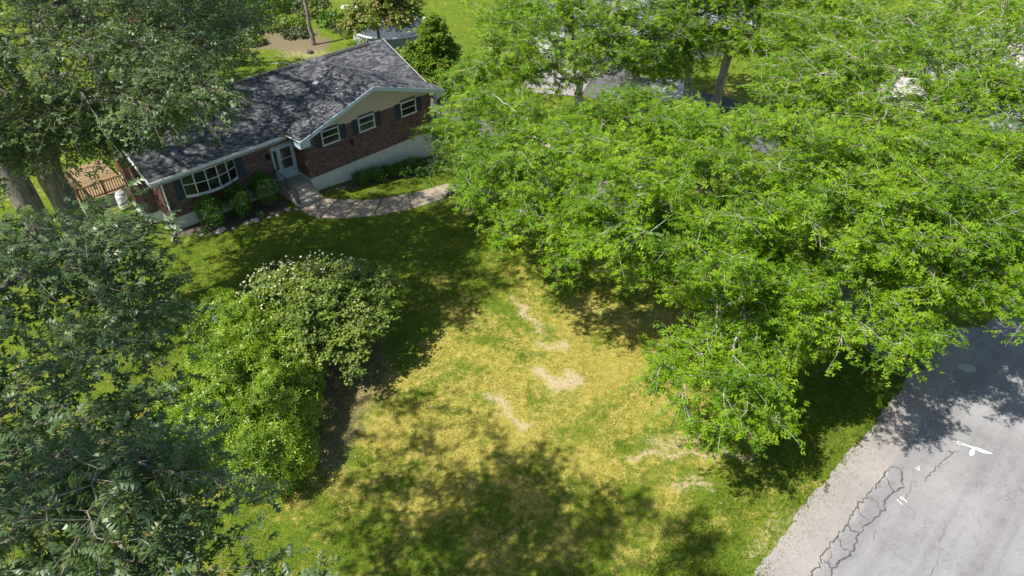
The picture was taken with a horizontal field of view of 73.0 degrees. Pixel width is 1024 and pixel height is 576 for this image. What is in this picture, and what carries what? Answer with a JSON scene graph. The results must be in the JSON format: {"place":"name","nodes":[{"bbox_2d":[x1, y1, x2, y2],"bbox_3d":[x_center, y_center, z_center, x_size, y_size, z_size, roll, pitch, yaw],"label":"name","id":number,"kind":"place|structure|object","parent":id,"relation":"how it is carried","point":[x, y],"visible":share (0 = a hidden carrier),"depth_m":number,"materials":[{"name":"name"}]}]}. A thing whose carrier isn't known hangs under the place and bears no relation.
{"place":"outdoors","nodes":[
{"label":"outdoors","id":0,"kind":"place"},
{"bbox_2d":[125,7,177,47],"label":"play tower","id":1,"kind":"structure","parent":0,"point":[138,21],"depth_m":58.90,"materials":[{"name":"brown wood"}]},
{"bbox_2d":[0,0,1023,575],"bbox_3d":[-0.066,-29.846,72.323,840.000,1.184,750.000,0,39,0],"label":"lawn","id":2,"kind":"structure","parent":0,"point":[276,50],"depth_m":28.91,"materials":[{"name":"green plant"}]},
{"bbox_2d":[0,0,63,257],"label":"oak tree","id":3,"kind":"object","parent":2,"relation":"on","point":[24,194],"visible":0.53,"depth_m":34.68,"materials":[{"name":"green plant"}]},
{"bbox_2d":[19,1,70,94],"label":"oak tree","id":4,"kind":"object","parent":2,"relation":"on","point":[27,19],"visible":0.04,"depth_m":50.14,"materials":[{"name":"green plant"}]},
{"bbox_2d":[0,0,129,83],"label":"oak tree","id":5,"kind":"object","parent":2,"relation":"on","point":[81,23],"visible":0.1,"depth_m":43.53,"materials":[{"name":"green plant"}]},
{"bbox_2d":[63,159,130,213],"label":"wooden deck","id":6,"kind":"structure","parent":2,"relation":"on","point":[110,186],"depth_m":40.67,"materials":[{"name":"brown wood"}]},
{"bbox_2d":[115,190,129,209],"bbox_3d":[-22.343,-5.051,39.673,0.600,1.120,0.600,0,39,0],"label":"rain barrel","id":7,"kind":"object","parent":2,"relation":"on","point":[121,196],"visible":0.84,"depth_m":39.41,"materials":[{"name":"white plastic"}]},
{"bbox_2d":[0,0,284,330],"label":"oak tree","id":8,"kind":"object","parent":2,"relation":"on","point":[97,118],"visible":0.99,"depth_m":23.97,"materials":[{"name":"green plant"}]},
{"bbox_2d":[0,175,340,575],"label":"oak tree","id":9,"kind":"object","parent":2,"relation":"on","point":[64,485],"visible":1,"depth_m":10.15,"materials":[{"name":"green plant"}]},
{"bbox_2d":[200,226,209,234],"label":"bed plant","id":10,"kind":"object","parent":2,"relation":"on","point":[206,230],"visible":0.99,"depth_m":38.12,"materials":[{"name":"green plant"}]},
{"bbox_2d":[192,193,227,228],"bbox_3d":[-16.673,-4.228,38.086,1.845,2.200,1.814,0,39,0],"label":"front shrub","id":11,"kind":"object","parent":2,"relation":"on","point":[211,221],"visible":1,"depth_m":37.80,"materials":[{"name":"green plant"}]},
{"bbox_2d":[215,227,225,233],"bbox_3d":[-16.182,-3.178,38.349,0.713,0.279,0.504,-43,55,-40],"label":"edging stone","id":12,"kind":"object","parent":2,"relation":"on","point":[219,230],"visible":0.99,"depth_m":38.22,"materials":[{"name":"grey stone"}]},
{"bbox_2d":[141,285,328,503],"bbox_3d":[-10.781,3.303,27.511,7.457,4.284,10.371,0,39,0],"label":"rhododendron","id":13,"kind":"object","parent":2,"relation":"on","point":[272,371],"visible":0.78,"depth_m":26.10,"materials":[{"name":"green plant"}]},
{"bbox_2d":[211,20,261,38],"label":"scrub bush","id":14,"kind":"object","parent":2,"relation":"on","point":[240,27],"visible":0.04,"depth_m":65.39,"materials":[{"name":"green plant"}]},
{"bbox_2d":[222,181,252,218],"bbox_3d":[-15.507,-4.992,38.991,1.709,2.360,1.754,0,39,0],"label":"front shrub","id":15,"kind":"object","parent":2,"relation":"on","point":[239,202],"visible":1,"depth_m":38.68,"materials":[{"name":"green plant"}]},
{"bbox_2d":[237,34,266,48],"bbox_3d":[-24.286,-22.814,63.748,3.239,1.053,2.706,0,39,0],"label":"scrub bush","id":16,"kind":"object","parent":2,"relation":"on","point":[259,41],"visible":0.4,"depth_m":63.55,"materials":[{"name":"green plant"}]},
{"bbox_2d":[250,218,259,222],"bbox_3d":[-14.561,-3.857,39.262,0.581,0.245,0.432,29,47,31],"label":"edging stone","id":17,"kind":"object","parent":2,"relation":"on","point":[256,220],"visible":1,"depth_m":39.15,"materials":[{"name":"grey stone"}]},
{"bbox_2d":[256,210,264,217],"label":"bed plant","id":18,"kind":"object","parent":2,"relation":"on","point":[260,215],"visible":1,"depth_m":39.44,"materials":[{"name":"green plant"}]},
{"bbox_2d":[248,169,279,207],"bbox_3d":[-14.320,-5.722,39.919,1.638,2.390,1.870,-11,40,-14],"label":"front shrub","id":19,"kind":"object","parent":2,"relation":"on","point":[255,180],"visible":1,"depth_m":39.59,"materials":[{"name":"green plant"}]},
{"bbox_2d":[234,0,293,14],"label":"scrub bush","id":20,"kind":"object","parent":2,"relation":"on","point":[278,2],"visible":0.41,"depth_m":70.56,"materials":[{"name":"green plant"}]},
{"bbox_2d":[109,39,444,240],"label":"brick house","id":21,"kind":"structure","parent":2,"relation":"on","point":[329,119],"depth_m":40.90,"materials":[{"name":"brick"}]},
{"bbox_2d":[180,159,238,197],"bbox_3d":[-16.572,-6.127,38.080,3.072,1.530,0.570,-32,49,-33],"label":"bow window","id":22,"kind":"structure","parent":21,"relation":"in","point":[209,180],"depth_m":37.93,"materials":[{"name":"white glass"}]},
{"bbox_2d":[209,204,223,213],"bbox_3d":[-16.855,-4.528,39.338,0.880,0.580,0.045,-32,49,-33],"label":"basement window","id":23,"kind":"structure","parent":21,"relation":"in","point":[210,211],"depth_m":39.34,"materials":[{"name":"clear glass"}]},
{"bbox_2d":[277,143,296,176],"bbox_3d":[-13.392,-7.590,41.248,0.900,2.000,0.183,-32,49,-33],"label":"front door","id":24,"kind":"structure","parent":21,"relation":"in","point":[287,160],"depth_m":41.23,"materials":[{"name":"white glass"}]},
{"bbox_2d":[320,125,340,146],"bbox_3d":[-10.730,-8.978,40.854,1.260,0.930,0.180,-32,49,-33],"label":"window","id":25,"kind":"structure","parent":21,"relation":"in","point":[329,136],"depth_m":40.82,"materials":[{"name":"white glass"}]},
{"bbox_2d":[357,113,375,132],"bbox_3d":[-8.901,-10.093,42.272,1.240,0.930,0.180,-32,49,-33],"label":"window","id":26,"kind":"structure","parent":21,"relation":"in","point":[365,123],"depth_m":42.24,"materials":[{"name":"white glass"}]},
{"bbox_2d":[400,98,416,117],"bbox_3d":[-6.616,-11.482,44.048,1.260,0.950,0.180,-32,49,-33],"label":"window","id":27,"kind":"structure","parent":21,"relation":"in","point":[408,107],"depth_m":44.01,"materials":[{"name":"white glass"}]},
{"bbox_2d":[261,13,306,31],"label":"scrub bush","id":28,"kind":"object","parent":2,"relation":"on","point":[292,21],"visible":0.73,"depth_m":66.84,"materials":[{"name":"green plant"}]},
{"bbox_2d":[280,25,313,40],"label":"scrub bush","id":29,"kind":"object","parent":2,"relation":"on","point":[291,30],"visible":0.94,"depth_m":65.14,"materials":[{"name":"green plant"}]},
{"bbox_2d":[277,174,323,207],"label":"front steps","id":30,"kind":"structure","parent":2,"relation":"on","point":[307,191],"depth_m":41.09,"materials":[{"name":"concrete"}]},
{"bbox_2d":[274,169,299,204],"bbox_3d":[-13.143,-5.885,40.557,0.044,1.419,2.469,-32,49,-33],"label":"stair railing","id":31,"kind":"object","parent":30,"relation":"on","point":[292,187],"visible":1,"depth_m":40.40,"materials":[{"name":"metal"}]},
{"bbox_2d":[303,0,315,45],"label":"slender tree","id":32,"kind":"object","parent":2,"relation":"on","point":[312,38],"visible":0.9,"depth_m":62.80,"materials":[{"name":"plant"}]},
{"bbox_2d":[291,0,332,17],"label":"scrub bush","id":33,"kind":"object","parent":2,"relation":"on","point":[295,4],"visible":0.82,"depth_m":69.31,"materials":[{"name":"green plant"}]},
{"bbox_2d":[236,250,408,385],"bbox_3d":[-8.096,1.474,29.588,6.998,4.812,6.203,0,39,0],"label":"dogwood","id":34,"kind":"object","parent":2,"relation":"on","point":[326,317],"visible":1,"depth_m":28.46,"materials":[{"name":"green plant"}]},
{"bbox_2d":[314,9,343,29],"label":"scrub bush","id":35,"kind":"object","parent":2,"relation":"on","point":[326,14],"visible":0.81,"depth_m":67.36,"materials":[{"name":"green plant"}]},
{"bbox_2d":[327,22,338,32],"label":"round bush","id":36,"kind":"object","parent":2,"relation":"on","point":[335,29],"visible":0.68,"depth_m":66.31,"materials":[{"name":"green plant"}]},
{"bbox_2d":[336,25,350,37],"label":"round bush","id":37,"kind":"object","parent":2,"relation":"on","point":[338,32],"visible":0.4,"depth_m":65.40,"materials":[{"name":"green plant"}]},
{"bbox_2d":[345,37,369,47],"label":"back bush","id":38,"kind":"object","parent":2,"relation":"on","point":[354,43],"visible":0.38,"depth_m":61.51,"materials":[{"name":"green plant"}]},
{"bbox_2d":[351,168,371,185],"bbox_3d":[-9.274,-6.869,42.973,1.392,1.016,1.362,-18,43,-22],"label":"bed plant","id":39,"kind":"object","parent":2,"relation":"on","point":[357,173],"visible":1,"depth_m":42.84,"materials":[{"name":"green plant"}]},
{"bbox_2d":[366,165,386,182],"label":"bed plant","id":40,"kind":"object","parent":2,"relation":"on","point":[373,171],"visible":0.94,"depth_m":43.16,"materials":[{"name":"green plant"}]},
{"bbox_2d":[336,0,425,41],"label":"garden tree","id":41,"kind":"object","parent":2,"relation":"on","point":[358,18],"visible":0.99,"depth_m":57.34,"materials":[{"name":"green plant"}]},
{"bbox_2d":[353,17,424,51],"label":"round pool","id":42,"kind":"structure","parent":2,"relation":"on","point":[394,39],"depth_m":62.99,"materials":[{"name":"blue liquid"}]},
{"bbox_2d":[379,164,398,177],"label":"bed plant","id":43,"kind":"object","parent":2,"relation":"on","point":[389,172],"visible":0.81,"depth_m":43.85,"materials":[{"name":"green plant"}]},
{"bbox_2d":[299,175,501,218],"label":"front walk","id":44,"kind":"structure","parent":2,"relation":"on","point":[341,208],"depth_m":40.85,"materials":[{"name":"grey concrete"}]},
{"bbox_2d":[391,162,411,177],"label":"bed plant","id":45,"kind":"object","parent":2,"relation":"on","point":[404,171],"visible":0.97,"depth_m":44.05,"materials":[{"name":"green plant"}]},
{"bbox_2d":[393,46,419,64],"bbox_3d":[-9.744,-19.350,58.489,4.653,2.375,3.048,19,43,22],"label":"back bush","id":46,"kind":"object","parent":2,"relation":"on","point":[398,51],"visible":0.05,"depth_m":57.58,"materials":[{"name":"green plant"}]},
{"bbox_2d":[401,155,421,173],"bbox_3d":[-6.581,-8.048,44.959,1.552,1.048,1.505,0,39,0],"label":"bed plant","id":47,"kind":"object","parent":2,"relation":"on","point":[412,161],"visible":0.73,"depth_m":44.78,"materials":[{"name":"green plant"}]},
{"bbox_2d":[411,156,427,165],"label":"hosta","id":48,"kind":"object","parent":2,"relation":"on","point":[420,161],"visible":0.48,"depth_m":45.30,"materials":[{"name":"green plant"}]},
{"bbox_2d":[410,164,430,177],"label":"hosta","id":49,"kind":"object","parent":2,"relation":"on","point":[421,170],"visible":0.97,"depth_m":44.40,"materials":[{"name":"green plant"}]},
{"bbox_2d":[399,12,461,87],"bbox_3d":[-6.172,-17.607,53.255,5.018,6.712,5.369,24,45,27],"label":"maple tree","id":50,"kind":"object","parent":2,"relation":"on","point":[429,46],"visible":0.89,"depth_m":52.13,"materials":[{"name":"green plant"}]},
{"bbox_2d":[422,158,440,171],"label":"hosta","id":51,"kind":"object","parent":2,"relation":"on","point":[425,163],"visible":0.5,"depth_m":45.16,"materials":[{"name":"green plant"}]},
{"bbox_2d":[423,134,516,219],"bbox_3d":[-2.283,-5.815,38.795,4.628,4.916,6.776,-12,41,-15],"label":"hawthorn","id":52,"kind":"object","parent":2,"relation":"on","point":[453,192],"visible":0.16,"depth_m":37.94,"materials":[{"name":"green plant"}]},
{"bbox_2d":[198,253,852,573],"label":"fallen petals","id":53,"kind":"object","parent":2,"relation":"on","point":[432,422],"visible":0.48,"depth_m":28.38,"materials":[{"name":"white plant"}]},
{"bbox_2d":[432,0,709,121],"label":"locust tree","id":54,"kind":"object","parent":2,"relation":"on","point":[563,14],"visible":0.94,"depth_m":39.54,"materials":[{"name":"green plant"}]},
{"bbox_2d":[528,0,754,67],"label":"neighbour house","id":55,"kind":"structure","parent":2,"relation":"on","point":[593,61],"depth_m":60.03,"materials":[{"name":"white"}]},
{"bbox_2d":[580,0,768,109],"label":"locust tree","id":56,"kind":"object","parent":2,"relation":"on","point":[686,56],"visible":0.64,"depth_m":44.39,"materials":[{"name":"green plant"}]},
{"bbox_2d":[409,78,1023,461],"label":"locust tree","id":57,"kind":"object","parent":2,"relation":"on","point":[766,286],"visible":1,"depth_m":23.91,"materials":[{"name":"green plant"}]},
{"bbox_2d":[708,0,906,109],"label":"locust tree","id":58,"kind":"object","parent":2,"relation":"on","point":[749,43],"visible":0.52,"depth_m":43.36,"materials":[{"name":"green plant"}]},
{"bbox_2d":[833,5,841,57],"bbox_3d":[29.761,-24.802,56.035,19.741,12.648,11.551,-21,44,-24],"label":"utility pole","id":59,"kind":"object","parent":2,"relation":"on","point":[836,32],"visible":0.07,"depth_m":57.18,"materials":[{"name":"brown wood"}]},
{"bbox_2d":[729,0,1023,147],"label":"locust tree","id":60,"kind":"object","parent":2,"relation":"on","point":[854,68],"visible":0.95,"depth_m":33.66,"materials":[{"name":"green plant"}]},
{"bbox_2d":[896,356,926,377],"bbox_3d":[16.913,3.467,29.543,0.217,1.570,1.182,-32,49,-33],"label":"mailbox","id":61,"kind":"object","parent":2,"relation":"on","point":[922,366],"visible":0.34,"depth_m":29.03,"materials":[{"name":"black metal"}]},
{"bbox_2d":[815,67,1023,345],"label":"locust tree","id":62,"kind":"object","parent":2,"relation":"on","point":[994,153],"visible":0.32,"depth_m":25.57,"materials":[{"name":"green plant"}]},
{"bbox_2d":[905,0,1023,110],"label":"locust tree","id":63,"kind":"object","parent":2,"relation":"on","point":[937,2],"visible":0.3,"depth_m":42.17,"materials":[{"name":"green plant"}]},
{"bbox_2d":[518,67,595,95],"bbox_3d":[3.932,-17.483,57.885,5.220,0.001,6.838,11,40,13],"label":"gravel court","id":64,"kind":"object","parent":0,"point":[568,91],"visible":0.23,"depth_m":56.69,"materials":[{"name":"grey gravel"}]},
{"bbox_2d":[650,79,690,97],"bbox_3d":[12.672,-16.104,55.683,3.055,0.619,4.851,5,39,6],"label":"concrete apron","id":65,"kind":"object","parent":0,"point":[678,93],"visible":0.4,"depth_m":55.67,"materials":[{"name":"grey concrete"}]},
{"bbox_2d":[430,98,943,371],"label":"driveway","id":66,"kind":"structure","parent":0,"point":[870,347],"depth_m":34.55,"materials":[{"name":"grey asphalt"}]},
{"bbox_2d":[583,65,1022,223],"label":"neighbour driveway","id":67,"kind":"structure","parent":0,"point":[725,101],"depth_m":53.46,"materials":[{"name":"grey asphalt"}]},
{"bbox_2d":[754,328,975,575],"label":"road shoulder","id":68,"kind":"object","parent":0,"point":[877,468],"visible":0.94,"depth_m":26.17},
{"bbox_2d":[760,335,965,575],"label":"grit","id":69,"kind":"object","parent":68,"relation":"on","point":[770,563],"visible":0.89,"depth_m":25.96,"materials":[{"name":"grey gravel"}]},
{"bbox_2d":[809,280,1023,575],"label":"road","id":70,"kind":"structure","parent":0,"point":[945,497],"depth_m":25.57,"materials":[{"name":"grey asphalt"}]},
{"bbox_2d":[869,23,1023,133],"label":"concrete yard","id":71,"kind":"structure","parent":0,"point":[905,80],"depth_m":54.20,"materials":[{"name":"grey concrete"}]}
]}

